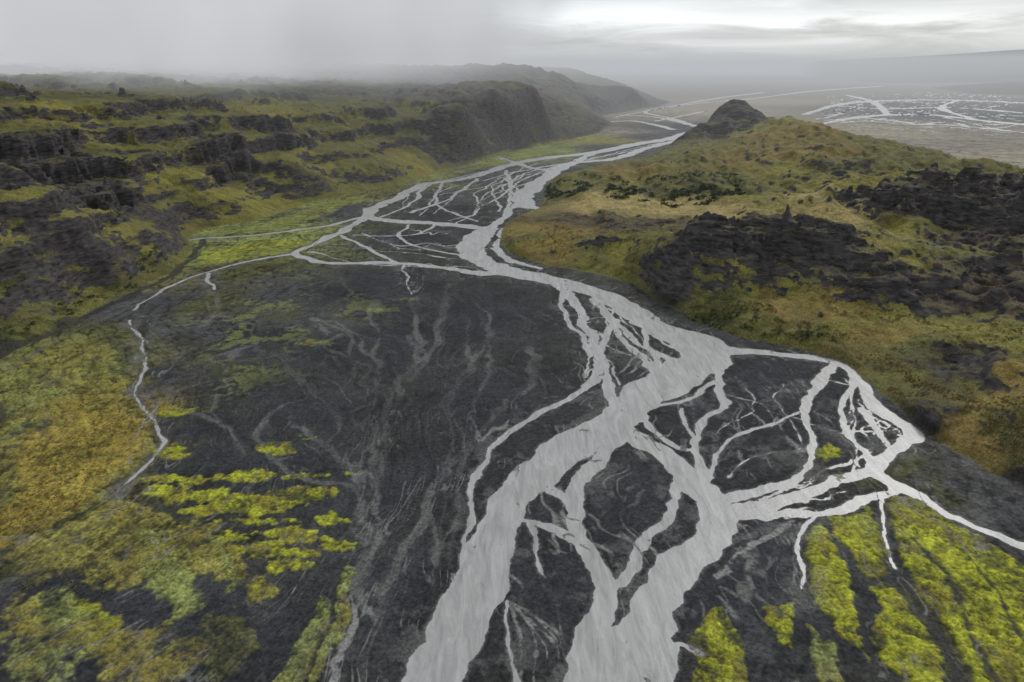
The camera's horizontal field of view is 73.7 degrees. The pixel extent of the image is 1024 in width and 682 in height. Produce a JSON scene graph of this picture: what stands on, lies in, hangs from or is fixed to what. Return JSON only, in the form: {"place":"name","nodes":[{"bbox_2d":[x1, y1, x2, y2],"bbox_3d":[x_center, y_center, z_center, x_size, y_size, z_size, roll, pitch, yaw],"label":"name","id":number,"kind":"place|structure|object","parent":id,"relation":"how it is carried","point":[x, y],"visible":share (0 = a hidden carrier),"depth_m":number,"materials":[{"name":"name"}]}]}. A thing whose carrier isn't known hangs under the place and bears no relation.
{"place":"outdoors","nodes":[
{"label":"outdoors","id":0,"kind":"place"},
{"bbox_2d":[0,49,1023,681],"bbox_3d":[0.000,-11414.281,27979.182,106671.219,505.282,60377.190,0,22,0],"label":"terrain","id":1,"kind":"structure","parent":0,"point":[330,433],"depth_m":374.58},
{"bbox_2d":[0,168,1023,463],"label":"birch scrub","id":2,"kind":"object","parent":1,"relation":"on","point":[550,190],"visible":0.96,"depth_m":418.39,"materials":[{"name":"green plant"}]},
{"bbox_2d":[0,345,1023,680],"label":"heath shrubs","id":3,"kind":"object","parent":1,"relation":"on","point":[232,559],"visible":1,"depth_m":247.78,"materials":[{"name":"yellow plant"}]},
{"bbox_2d":[0,0,1023,66],"label":"sky","id":4,"kind":"structure","parent":0,"point":[536,33],"materials":[{"name":"grey"}]},
{"bbox_2d":[125,86,1023,681],"bbox_3d":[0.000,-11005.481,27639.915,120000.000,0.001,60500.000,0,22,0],"label":"river","id":5,"kind":"structure","parent":0,"point":[637,644],"depth_m":265.92,"materials":[{"name":"liquid"}]}
]}

